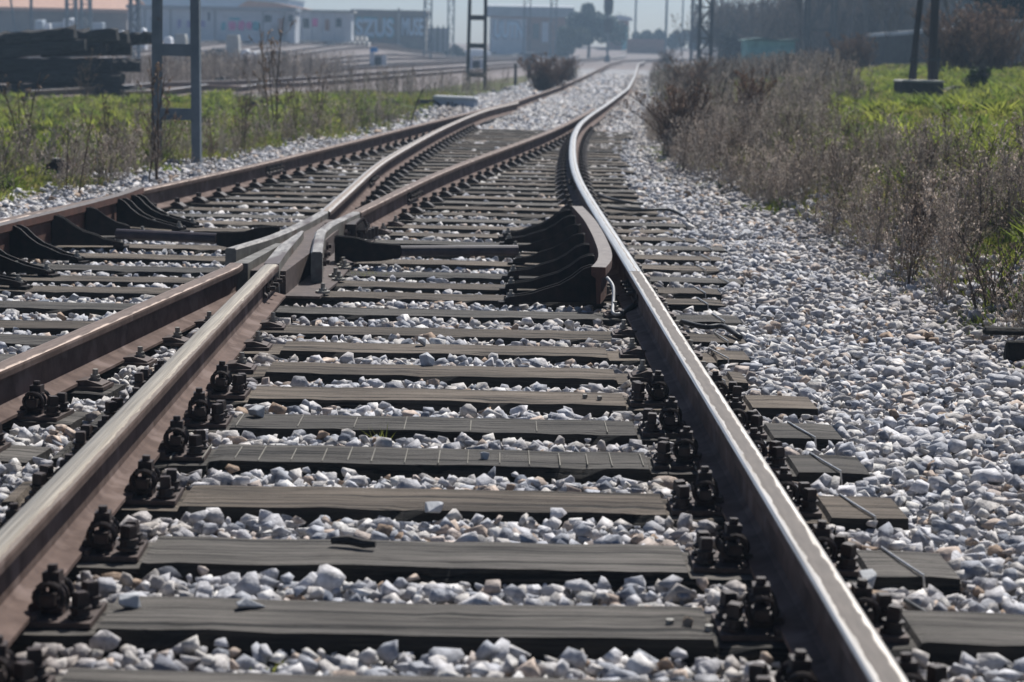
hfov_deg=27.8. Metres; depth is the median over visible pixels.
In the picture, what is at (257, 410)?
stone
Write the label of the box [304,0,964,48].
sky
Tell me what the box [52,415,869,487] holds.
sleeper
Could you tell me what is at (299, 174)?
sleeper
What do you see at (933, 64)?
wooden pole
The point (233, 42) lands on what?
concrete block
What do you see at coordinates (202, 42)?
rail
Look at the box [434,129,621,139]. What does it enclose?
sleeper
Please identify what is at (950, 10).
evergreen tree
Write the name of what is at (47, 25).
pallet load
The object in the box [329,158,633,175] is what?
sleeper
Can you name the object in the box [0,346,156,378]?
sleeper
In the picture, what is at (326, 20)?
door
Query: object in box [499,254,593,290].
guard rail bracket
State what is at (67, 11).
lattice mast
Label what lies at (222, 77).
rotten log
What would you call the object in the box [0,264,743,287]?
sleeper
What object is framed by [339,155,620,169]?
sleeper
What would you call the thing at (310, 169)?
sleeper
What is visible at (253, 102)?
rotten log
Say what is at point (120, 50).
old sleeper
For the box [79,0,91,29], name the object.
lattice mast
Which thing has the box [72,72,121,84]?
old sleeper
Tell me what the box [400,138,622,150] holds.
sleeper
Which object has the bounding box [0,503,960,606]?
sleeper
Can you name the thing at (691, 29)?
lattice mast
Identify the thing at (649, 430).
sleeper
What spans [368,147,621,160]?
sleeper
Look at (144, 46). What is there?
bulk bag
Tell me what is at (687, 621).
stone
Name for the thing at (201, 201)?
sleeper
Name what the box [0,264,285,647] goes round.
rail
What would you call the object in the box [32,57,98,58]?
old sleeper
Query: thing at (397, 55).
rail
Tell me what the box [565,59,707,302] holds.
rail
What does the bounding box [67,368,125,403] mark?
fastener
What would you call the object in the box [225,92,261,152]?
dry weed
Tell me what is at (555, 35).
lattice mast
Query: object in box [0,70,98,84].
old sleeper
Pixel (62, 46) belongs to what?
old sleeper
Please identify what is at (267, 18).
window
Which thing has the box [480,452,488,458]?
stone
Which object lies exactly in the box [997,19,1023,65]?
concrete wall
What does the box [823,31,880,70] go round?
shrub
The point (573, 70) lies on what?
shrub
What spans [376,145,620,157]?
sleeper
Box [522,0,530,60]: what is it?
lattice mast
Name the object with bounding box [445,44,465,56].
bush
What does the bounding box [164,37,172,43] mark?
bulk bag
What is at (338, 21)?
window
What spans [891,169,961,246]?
shrub
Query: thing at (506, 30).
brick building
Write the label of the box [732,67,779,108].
shrub
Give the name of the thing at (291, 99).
dry weed
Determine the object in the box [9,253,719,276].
sleeper
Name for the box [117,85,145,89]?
old sleeper
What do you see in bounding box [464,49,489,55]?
covered pile
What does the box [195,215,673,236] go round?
sleeper
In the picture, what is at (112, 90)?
old sleeper
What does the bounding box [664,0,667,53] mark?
pole
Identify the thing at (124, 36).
old sleeper
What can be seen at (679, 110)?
shrub
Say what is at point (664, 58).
shrub
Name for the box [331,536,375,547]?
stick
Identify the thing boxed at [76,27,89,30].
old sleeper
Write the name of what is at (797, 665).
sleeper
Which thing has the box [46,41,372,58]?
rail
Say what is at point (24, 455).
sleeper
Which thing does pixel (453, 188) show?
sleeper
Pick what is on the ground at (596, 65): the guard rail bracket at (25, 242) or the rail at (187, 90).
the rail at (187, 90)
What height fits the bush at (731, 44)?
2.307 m
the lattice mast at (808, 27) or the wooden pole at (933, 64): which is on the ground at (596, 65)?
the lattice mast at (808, 27)
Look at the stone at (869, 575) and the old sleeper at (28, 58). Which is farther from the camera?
the old sleeper at (28, 58)
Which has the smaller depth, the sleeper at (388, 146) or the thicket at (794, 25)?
the sleeper at (388, 146)
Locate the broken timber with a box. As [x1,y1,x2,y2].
[982,326,1023,360]
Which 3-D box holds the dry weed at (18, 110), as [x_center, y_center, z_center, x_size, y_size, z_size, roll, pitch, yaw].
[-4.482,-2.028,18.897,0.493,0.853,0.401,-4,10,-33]
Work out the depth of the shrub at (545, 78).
54.39 m
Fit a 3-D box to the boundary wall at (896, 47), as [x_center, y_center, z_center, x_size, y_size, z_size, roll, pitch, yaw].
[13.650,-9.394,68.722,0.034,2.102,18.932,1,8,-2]
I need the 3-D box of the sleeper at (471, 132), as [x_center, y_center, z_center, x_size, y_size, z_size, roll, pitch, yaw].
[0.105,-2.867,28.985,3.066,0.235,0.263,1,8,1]
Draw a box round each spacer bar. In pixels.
[115,226,279,246]
[335,235,518,261]
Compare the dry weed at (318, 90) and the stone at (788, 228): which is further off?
the dry weed at (318, 90)
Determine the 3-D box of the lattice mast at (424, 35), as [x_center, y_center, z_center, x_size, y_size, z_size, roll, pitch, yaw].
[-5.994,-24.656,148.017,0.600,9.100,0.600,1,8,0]
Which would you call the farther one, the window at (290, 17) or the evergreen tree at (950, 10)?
the window at (290, 17)
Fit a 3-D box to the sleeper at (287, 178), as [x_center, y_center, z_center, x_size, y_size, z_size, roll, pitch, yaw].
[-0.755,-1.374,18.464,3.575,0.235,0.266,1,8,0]
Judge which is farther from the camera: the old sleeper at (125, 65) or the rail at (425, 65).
the rail at (425, 65)
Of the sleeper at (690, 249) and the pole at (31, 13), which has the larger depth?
the pole at (31, 13)
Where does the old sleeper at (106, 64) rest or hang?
on the old sleeper at (108, 78)
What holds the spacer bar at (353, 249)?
attached to the rail crossing
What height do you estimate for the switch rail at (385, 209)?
0.159 m
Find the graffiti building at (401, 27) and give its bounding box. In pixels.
[351,8,429,50]
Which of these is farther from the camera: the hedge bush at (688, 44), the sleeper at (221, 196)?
the hedge bush at (688, 44)
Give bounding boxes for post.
[514,63,516,86]
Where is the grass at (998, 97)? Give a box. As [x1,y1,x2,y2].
[0,61,1023,368]
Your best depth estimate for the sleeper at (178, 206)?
15.05 m
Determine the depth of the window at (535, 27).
212.58 m
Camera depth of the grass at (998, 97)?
23.71 m
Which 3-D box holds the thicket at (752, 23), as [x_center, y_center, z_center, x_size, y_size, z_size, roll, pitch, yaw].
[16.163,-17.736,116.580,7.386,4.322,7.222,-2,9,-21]
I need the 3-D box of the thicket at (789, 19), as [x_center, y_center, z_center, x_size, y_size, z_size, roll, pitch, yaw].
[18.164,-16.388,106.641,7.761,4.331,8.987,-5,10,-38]
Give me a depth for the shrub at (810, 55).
61.46 m
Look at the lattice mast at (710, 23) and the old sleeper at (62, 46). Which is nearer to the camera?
the old sleeper at (62, 46)
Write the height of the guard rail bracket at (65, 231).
0.189 m
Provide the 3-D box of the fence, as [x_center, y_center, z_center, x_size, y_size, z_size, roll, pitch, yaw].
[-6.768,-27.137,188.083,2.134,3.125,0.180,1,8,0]
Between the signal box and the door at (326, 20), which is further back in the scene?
the door at (326, 20)
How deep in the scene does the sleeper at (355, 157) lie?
21.75 m
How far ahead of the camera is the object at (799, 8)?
83.04 m
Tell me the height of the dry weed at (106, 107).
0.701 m
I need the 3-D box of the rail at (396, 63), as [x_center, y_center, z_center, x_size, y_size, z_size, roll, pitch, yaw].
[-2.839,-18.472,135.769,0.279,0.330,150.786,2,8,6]
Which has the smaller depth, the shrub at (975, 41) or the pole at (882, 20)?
the shrub at (975, 41)
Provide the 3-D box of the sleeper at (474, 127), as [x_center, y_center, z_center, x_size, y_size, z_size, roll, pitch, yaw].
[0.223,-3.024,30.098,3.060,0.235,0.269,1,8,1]
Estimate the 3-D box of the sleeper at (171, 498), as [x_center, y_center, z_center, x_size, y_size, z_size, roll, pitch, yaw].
[-0.150,0.462,5.607,2.400,0.279,0.282,1,8,0]
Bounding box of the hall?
[142,0,305,7]
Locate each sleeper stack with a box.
[300,40,370,45]
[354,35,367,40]
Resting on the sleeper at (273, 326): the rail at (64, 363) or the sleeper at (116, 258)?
the rail at (64, 363)
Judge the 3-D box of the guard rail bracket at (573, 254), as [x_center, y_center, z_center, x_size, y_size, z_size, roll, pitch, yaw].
[0.180,-0.430,11.051,0.462,0.189,0.074,1,8,0]
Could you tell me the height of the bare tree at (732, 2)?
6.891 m
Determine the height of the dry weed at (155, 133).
1.170 m
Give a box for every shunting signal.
[370,47,386,65]
[470,56,482,68]
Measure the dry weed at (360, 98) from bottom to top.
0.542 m
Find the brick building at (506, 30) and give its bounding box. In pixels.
[487,4,573,54]
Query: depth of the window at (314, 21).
148.26 m
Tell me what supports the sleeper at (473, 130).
on the ground at (596, 65)
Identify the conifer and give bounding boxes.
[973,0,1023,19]
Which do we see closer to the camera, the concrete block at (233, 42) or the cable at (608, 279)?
the cable at (608, 279)
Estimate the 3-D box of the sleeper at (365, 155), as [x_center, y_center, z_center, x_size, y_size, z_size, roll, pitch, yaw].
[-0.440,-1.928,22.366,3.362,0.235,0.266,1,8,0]
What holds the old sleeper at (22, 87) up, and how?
on the ground at (596, 65)
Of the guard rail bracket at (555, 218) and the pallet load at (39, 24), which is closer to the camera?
the guard rail bracket at (555, 218)
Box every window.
[264,15,270,21]
[288,15,292,21]
[303,18,308,27]
[312,18,316,25]
[336,18,340,26]
[532,24,538,38]
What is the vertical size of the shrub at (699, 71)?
1.066 m
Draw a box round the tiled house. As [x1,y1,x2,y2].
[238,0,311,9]
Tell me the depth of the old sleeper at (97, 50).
40.78 m
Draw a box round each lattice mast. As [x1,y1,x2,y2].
[65,0,77,28]
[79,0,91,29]
[129,0,140,58]
[423,0,432,57]
[447,0,454,56]
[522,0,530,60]
[549,0,556,59]
[689,0,697,64]
[697,0,713,66]
[803,0,836,64]
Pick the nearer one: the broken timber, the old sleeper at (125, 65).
the broken timber
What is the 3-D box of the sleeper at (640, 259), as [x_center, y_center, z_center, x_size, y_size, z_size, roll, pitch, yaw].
[-1.038,-0.497,12.327,4.575,0.232,0.270,1,8,0]
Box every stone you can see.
[68,293,78,300]
[118,592,140,607]
[236,599,265,608]
[248,405,264,416]
[417,337,425,345]
[419,352,434,365]
[425,501,443,512]
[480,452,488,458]
[682,617,692,626]
[683,191,691,197]
[737,229,751,240]
[784,226,793,232]
[858,569,876,587]
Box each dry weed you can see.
[0,72,48,151]
[47,109,106,192]
[71,48,102,100]
[94,93,119,149]
[130,56,185,181]
[197,119,225,169]
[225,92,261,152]
[237,18,297,130]
[281,80,306,141]
[304,64,335,128]
[351,85,366,111]
[405,97,415,118]
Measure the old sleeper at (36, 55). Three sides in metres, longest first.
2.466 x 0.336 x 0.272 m
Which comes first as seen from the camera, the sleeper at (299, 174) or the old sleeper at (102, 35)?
the sleeper at (299, 174)
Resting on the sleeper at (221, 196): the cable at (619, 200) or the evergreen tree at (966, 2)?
the cable at (619, 200)
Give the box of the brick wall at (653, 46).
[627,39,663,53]
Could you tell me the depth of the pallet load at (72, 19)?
136.01 m
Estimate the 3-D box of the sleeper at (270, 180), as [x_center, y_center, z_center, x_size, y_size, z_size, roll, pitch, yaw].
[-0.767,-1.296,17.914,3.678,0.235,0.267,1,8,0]
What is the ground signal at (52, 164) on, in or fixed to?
on the ground at (596, 65)
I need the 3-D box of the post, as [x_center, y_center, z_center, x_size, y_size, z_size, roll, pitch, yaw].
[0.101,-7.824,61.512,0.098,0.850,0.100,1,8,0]
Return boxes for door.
[278,18,282,30]
[325,19,328,29]
[542,22,548,41]
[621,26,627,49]
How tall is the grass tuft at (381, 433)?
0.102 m
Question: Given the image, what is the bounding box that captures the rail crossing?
[225,211,378,298]
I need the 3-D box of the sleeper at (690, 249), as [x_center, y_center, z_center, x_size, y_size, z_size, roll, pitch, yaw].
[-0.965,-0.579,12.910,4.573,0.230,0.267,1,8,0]
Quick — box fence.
[428,25,449,52]
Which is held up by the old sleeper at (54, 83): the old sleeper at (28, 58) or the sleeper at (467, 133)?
the old sleeper at (28, 58)
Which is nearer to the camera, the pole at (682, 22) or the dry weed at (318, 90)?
the dry weed at (318, 90)
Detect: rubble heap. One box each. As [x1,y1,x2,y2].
[202,48,225,58]
[240,49,267,61]
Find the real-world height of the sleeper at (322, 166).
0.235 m
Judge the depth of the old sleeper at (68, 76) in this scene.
40.58 m
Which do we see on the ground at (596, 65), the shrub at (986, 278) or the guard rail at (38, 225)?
the shrub at (986, 278)
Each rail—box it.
[0,57,715,222]
[0,187,143,253]
[0,263,242,423]
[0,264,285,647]
[20,41,249,58]
[23,54,609,98]
[29,40,225,56]
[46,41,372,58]
[121,55,625,98]
[140,52,539,72]
[141,42,463,60]
[141,47,495,65]
[143,43,487,61]
[168,52,522,66]
[170,56,554,77]
[215,54,579,77]
[321,102,518,219]
[352,108,595,227]
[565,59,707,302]
[572,206,611,303]
[620,271,908,681]
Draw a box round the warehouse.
[126,4,300,44]
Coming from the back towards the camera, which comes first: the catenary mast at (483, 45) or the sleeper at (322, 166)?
the catenary mast at (483, 45)
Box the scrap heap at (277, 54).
[264,50,289,59]
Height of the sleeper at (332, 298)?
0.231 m
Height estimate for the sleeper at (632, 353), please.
0.231 m
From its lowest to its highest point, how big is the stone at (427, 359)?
0.054 m
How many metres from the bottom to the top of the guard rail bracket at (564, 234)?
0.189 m
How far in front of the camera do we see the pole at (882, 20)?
83.73 m
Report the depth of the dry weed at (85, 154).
16.48 m
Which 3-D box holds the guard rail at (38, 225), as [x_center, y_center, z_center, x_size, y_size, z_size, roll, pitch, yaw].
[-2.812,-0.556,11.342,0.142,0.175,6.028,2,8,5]
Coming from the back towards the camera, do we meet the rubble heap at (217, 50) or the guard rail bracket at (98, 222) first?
the rubble heap at (217, 50)
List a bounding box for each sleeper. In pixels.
[0,24,77,45]
[0,29,30,33]
[0,39,87,57]
[0,58,98,71]
[0,70,81,82]
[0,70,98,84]
[0,83,88,94]
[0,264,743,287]
[0,274,720,300]
[0,285,723,312]
[0,300,741,331]
[0,311,745,346]
[0,327,188,356]
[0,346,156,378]
[0,423,51,466]
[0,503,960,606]
[0,634,955,681]
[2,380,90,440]
[2,454,908,537]
[5,57,84,59]
[8,563,1023,678]
[9,83,55,84]
[9,83,116,86]
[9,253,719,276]
[10,42,94,57]
[28,28,119,43]
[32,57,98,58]
[40,42,102,57]
[48,242,723,265]
[49,58,112,71]
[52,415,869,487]
[56,83,136,97]
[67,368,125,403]
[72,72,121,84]
[73,45,132,56]
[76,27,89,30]
[91,387,842,452]
[99,72,125,83]
[102,30,130,43]
[102,59,140,71]
[102,235,725,255]
[108,31,151,46]
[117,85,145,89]
[130,223,696,245]
[132,360,817,420]
[152,203,686,229]
[162,198,671,222]
[177,331,749,370]
[184,192,658,216]
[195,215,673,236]
[206,188,640,209]
[225,352,747,391]
[226,183,637,204]
[244,179,638,199]
[261,175,636,193]
[276,171,627,189]
[290,167,626,185]
[304,164,626,181]
[315,161,625,177]
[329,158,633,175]
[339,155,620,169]
[349,152,630,167]
[359,149,626,163]
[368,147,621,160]
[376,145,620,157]
[384,142,620,155]
[392,140,620,152]
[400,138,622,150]
[407,136,620,147]
[414,134,622,146]
[420,133,628,144]
[426,131,626,141]
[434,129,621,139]
[462,128,630,139]
[465,127,628,136]
[468,125,635,135]
[471,124,632,133]
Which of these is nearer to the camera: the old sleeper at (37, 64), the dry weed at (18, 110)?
the dry weed at (18, 110)
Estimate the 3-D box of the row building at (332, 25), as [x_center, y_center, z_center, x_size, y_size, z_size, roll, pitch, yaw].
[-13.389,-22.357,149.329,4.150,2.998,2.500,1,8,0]
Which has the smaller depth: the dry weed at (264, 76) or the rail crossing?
the rail crossing
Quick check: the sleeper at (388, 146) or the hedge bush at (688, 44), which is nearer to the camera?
the sleeper at (388, 146)
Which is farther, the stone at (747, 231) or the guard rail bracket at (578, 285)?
the stone at (747, 231)
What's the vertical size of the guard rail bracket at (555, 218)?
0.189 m
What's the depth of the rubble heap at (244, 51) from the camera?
108.59 m
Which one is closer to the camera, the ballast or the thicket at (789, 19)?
the ballast
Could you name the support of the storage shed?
on the ground at (596, 65)
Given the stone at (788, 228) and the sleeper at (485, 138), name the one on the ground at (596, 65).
the sleeper at (485, 138)
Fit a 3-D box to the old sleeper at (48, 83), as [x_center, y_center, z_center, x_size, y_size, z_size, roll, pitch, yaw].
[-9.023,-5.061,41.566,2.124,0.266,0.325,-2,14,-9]
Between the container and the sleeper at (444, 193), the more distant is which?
the container
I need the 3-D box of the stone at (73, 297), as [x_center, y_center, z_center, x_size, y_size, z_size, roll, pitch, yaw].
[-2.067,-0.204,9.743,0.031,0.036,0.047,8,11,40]
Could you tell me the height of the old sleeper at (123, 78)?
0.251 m
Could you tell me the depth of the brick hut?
232.48 m
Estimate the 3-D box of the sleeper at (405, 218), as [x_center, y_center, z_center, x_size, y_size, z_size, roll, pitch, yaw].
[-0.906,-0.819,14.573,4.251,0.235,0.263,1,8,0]
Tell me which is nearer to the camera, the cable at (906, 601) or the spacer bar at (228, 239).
the cable at (906, 601)
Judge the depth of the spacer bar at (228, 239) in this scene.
12.00 m
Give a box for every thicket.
[671,0,786,61]
[683,0,774,62]
[731,0,828,54]
[754,0,857,55]
[774,0,916,58]
[823,0,968,49]
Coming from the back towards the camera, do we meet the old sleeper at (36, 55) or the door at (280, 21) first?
the door at (280, 21)
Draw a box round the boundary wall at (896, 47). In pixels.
[866,26,961,66]
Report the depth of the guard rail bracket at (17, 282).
10.13 m
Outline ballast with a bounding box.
[0,73,1023,681]
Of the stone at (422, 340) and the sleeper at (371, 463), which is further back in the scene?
the stone at (422, 340)
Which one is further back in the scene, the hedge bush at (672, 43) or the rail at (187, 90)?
the hedge bush at (672, 43)
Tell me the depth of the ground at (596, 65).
121.83 m
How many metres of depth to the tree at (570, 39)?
197.08 m
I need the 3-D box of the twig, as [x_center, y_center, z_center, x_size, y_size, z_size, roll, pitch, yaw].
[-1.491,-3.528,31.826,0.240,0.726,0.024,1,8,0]
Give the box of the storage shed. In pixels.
[0,0,144,31]
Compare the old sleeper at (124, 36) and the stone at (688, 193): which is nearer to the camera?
the stone at (688, 193)
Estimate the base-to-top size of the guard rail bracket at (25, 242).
0.189 m
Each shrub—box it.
[515,52,573,91]
[549,56,580,80]
[616,77,715,155]
[655,55,748,103]
[656,48,681,69]
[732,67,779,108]
[803,46,833,69]
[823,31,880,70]
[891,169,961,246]
[905,0,1023,72]
[948,231,1023,312]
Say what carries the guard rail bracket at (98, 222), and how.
attached to the sleeper at (690, 249)
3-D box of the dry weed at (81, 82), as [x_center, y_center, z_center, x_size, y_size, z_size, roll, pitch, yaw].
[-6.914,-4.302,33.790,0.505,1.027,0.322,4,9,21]
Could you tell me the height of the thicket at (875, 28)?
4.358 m
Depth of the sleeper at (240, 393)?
7.20 m
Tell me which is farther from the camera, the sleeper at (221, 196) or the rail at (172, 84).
the rail at (172, 84)
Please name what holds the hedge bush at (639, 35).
on the ground at (596, 65)
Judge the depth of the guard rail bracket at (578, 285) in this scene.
9.93 m
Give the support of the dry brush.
on the ground at (596, 65)
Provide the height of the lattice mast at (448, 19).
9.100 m
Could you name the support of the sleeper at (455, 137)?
on the ground at (596, 65)
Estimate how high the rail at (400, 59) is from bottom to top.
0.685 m
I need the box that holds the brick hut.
[609,15,632,49]
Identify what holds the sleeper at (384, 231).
on the ground at (596, 65)
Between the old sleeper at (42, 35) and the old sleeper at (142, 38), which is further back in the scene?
the old sleeper at (142, 38)
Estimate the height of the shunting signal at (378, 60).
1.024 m
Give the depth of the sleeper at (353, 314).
9.51 m
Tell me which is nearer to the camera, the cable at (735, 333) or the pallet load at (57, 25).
the cable at (735, 333)
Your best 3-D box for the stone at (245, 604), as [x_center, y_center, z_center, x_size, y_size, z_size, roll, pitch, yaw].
[-0.573,0.570,4.493,0.068,0.030,0.038,-4,10,-34]
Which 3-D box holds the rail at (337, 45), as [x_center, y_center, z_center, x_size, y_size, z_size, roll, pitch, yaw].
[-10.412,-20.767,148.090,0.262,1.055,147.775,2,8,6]
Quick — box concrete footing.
[893,79,944,97]
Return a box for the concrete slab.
[417,95,478,107]
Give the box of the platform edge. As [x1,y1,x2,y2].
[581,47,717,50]
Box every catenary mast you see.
[151,0,201,164]
[466,0,486,89]
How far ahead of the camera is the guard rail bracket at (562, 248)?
11.66 m
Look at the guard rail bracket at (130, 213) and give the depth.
13.38 m
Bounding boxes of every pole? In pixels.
[10,0,16,31]
[29,0,32,29]
[634,0,636,38]
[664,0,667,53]
[681,0,683,48]
[908,0,922,79]
[927,0,939,79]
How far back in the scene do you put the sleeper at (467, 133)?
28.36 m
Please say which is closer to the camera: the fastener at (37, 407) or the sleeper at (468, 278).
the fastener at (37, 407)
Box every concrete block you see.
[175,34,187,59]
[226,35,240,58]
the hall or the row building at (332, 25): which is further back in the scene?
the hall
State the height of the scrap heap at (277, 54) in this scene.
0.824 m
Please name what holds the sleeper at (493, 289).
on the ground at (596, 65)
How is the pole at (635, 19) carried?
on the ground at (596, 65)
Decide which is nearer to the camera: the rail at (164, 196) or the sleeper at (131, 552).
the sleeper at (131, 552)
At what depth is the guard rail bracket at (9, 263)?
10.69 m
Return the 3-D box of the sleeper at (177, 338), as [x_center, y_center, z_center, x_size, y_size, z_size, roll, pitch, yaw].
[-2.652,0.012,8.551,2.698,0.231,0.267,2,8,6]
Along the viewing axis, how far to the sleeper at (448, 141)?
25.62 m
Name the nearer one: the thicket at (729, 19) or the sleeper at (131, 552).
the sleeper at (131, 552)
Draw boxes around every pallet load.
[35,20,45,29]
[44,23,51,28]
[52,23,62,28]
[63,18,73,27]
[92,22,104,29]
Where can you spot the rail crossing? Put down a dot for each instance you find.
(301, 254)
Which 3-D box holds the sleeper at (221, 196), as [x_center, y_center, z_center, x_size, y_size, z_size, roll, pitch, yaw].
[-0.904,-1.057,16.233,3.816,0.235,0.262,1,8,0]
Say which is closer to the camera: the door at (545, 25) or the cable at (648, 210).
the cable at (648, 210)
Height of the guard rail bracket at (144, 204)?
0.189 m
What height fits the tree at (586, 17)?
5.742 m
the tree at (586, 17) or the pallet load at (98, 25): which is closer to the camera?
the pallet load at (98, 25)
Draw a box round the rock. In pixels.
[943,86,967,91]
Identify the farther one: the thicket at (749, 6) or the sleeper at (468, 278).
the thicket at (749, 6)
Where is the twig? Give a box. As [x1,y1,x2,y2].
[410,88,422,123]
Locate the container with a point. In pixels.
(761, 45)
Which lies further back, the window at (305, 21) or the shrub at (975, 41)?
the window at (305, 21)
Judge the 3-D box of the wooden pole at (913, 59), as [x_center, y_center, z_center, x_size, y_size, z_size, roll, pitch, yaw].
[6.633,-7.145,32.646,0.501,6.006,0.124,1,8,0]
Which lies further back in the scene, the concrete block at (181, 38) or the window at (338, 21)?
the window at (338, 21)
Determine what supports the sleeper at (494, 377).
on the ground at (596, 65)
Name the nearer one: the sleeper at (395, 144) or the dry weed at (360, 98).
the sleeper at (395, 144)
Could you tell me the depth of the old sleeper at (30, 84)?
41.16 m
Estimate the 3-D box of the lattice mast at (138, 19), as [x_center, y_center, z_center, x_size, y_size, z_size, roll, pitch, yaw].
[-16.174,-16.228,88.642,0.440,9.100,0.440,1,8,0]
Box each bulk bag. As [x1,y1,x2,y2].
[136,28,147,49]
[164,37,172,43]
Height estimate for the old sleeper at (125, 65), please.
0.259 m
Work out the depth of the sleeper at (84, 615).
4.38 m
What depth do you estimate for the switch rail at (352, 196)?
19.66 m
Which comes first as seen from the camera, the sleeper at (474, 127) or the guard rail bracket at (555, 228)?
the guard rail bracket at (555, 228)
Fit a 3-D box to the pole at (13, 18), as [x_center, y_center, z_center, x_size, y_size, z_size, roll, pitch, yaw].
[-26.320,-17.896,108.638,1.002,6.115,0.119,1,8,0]
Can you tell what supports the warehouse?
on the ground at (596, 65)
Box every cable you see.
[597,193,643,204]
[606,206,693,224]
[606,276,621,315]
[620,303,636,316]
[680,319,742,339]
[903,598,1017,671]
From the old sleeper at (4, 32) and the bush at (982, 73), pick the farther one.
the old sleeper at (4, 32)
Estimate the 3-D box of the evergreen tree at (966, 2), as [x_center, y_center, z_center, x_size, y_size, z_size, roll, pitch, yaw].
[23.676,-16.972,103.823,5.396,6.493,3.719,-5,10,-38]
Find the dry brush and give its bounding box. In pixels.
[0,47,1023,338]
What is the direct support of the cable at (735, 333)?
on the sleeper at (273, 326)
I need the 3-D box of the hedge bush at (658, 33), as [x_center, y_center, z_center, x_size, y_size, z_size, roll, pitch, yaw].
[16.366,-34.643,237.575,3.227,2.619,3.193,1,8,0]
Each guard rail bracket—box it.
[0,249,59,276]
[0,274,32,288]
[10,224,89,263]
[51,214,128,247]
[85,206,144,235]
[116,198,189,231]
[131,194,202,227]
[497,264,595,304]
[498,209,570,238]
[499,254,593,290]
[500,215,574,244]
[502,243,589,277]
[507,233,584,264]
[513,223,580,251]
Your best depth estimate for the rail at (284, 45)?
137.50 m
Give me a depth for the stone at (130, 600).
4.46 m
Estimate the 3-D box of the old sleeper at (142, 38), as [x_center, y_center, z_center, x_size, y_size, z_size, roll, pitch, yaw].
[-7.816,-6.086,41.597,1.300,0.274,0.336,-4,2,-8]
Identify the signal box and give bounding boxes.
[524,52,533,76]
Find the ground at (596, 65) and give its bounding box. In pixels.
[0,43,1021,595]
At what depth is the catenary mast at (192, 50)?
20.59 m
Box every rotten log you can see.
[190,76,230,80]
[250,100,281,107]
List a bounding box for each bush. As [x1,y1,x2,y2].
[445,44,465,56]
[631,30,651,38]
[644,28,664,38]
[667,29,689,48]
[687,28,708,48]
[718,29,741,61]
[964,59,991,89]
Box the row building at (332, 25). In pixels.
[300,9,356,44]
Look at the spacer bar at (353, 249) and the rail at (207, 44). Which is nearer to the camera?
the spacer bar at (353, 249)
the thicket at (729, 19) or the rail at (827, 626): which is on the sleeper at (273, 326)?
the rail at (827, 626)
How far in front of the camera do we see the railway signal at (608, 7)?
167.88 m
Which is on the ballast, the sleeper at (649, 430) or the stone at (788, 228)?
the stone at (788, 228)
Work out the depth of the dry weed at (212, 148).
20.00 m
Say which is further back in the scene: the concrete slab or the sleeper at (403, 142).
the concrete slab
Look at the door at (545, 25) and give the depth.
212.58 m
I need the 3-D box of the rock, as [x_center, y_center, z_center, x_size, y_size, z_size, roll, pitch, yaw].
[7.203,-3.989,33.181,0.636,0.208,0.296,4,9,20]
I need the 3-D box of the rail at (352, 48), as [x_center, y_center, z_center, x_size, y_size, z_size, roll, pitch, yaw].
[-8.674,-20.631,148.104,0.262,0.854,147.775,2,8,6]
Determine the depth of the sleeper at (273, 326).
8.88 m
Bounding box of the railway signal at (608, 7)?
[604,0,612,61]
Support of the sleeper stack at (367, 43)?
on the ground at (596, 65)
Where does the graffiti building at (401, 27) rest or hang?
on the ground at (596, 65)
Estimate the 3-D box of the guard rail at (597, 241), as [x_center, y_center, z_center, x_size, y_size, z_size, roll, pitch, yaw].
[0.444,-0.524,11.590,0.133,0.175,3.706,1,8,0]
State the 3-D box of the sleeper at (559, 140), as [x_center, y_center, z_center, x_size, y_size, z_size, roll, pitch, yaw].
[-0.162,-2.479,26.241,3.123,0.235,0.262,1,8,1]
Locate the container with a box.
[739,37,798,63]
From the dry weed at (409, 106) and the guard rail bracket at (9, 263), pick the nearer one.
the guard rail bracket at (9, 263)
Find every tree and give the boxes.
[554,25,591,58]
[557,2,629,57]
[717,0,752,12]
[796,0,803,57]
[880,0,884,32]
[910,0,963,26]
[942,0,985,21]
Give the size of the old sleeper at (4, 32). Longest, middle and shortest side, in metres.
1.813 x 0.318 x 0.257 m
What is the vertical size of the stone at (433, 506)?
0.030 m
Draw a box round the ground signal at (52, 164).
[46,158,70,177]

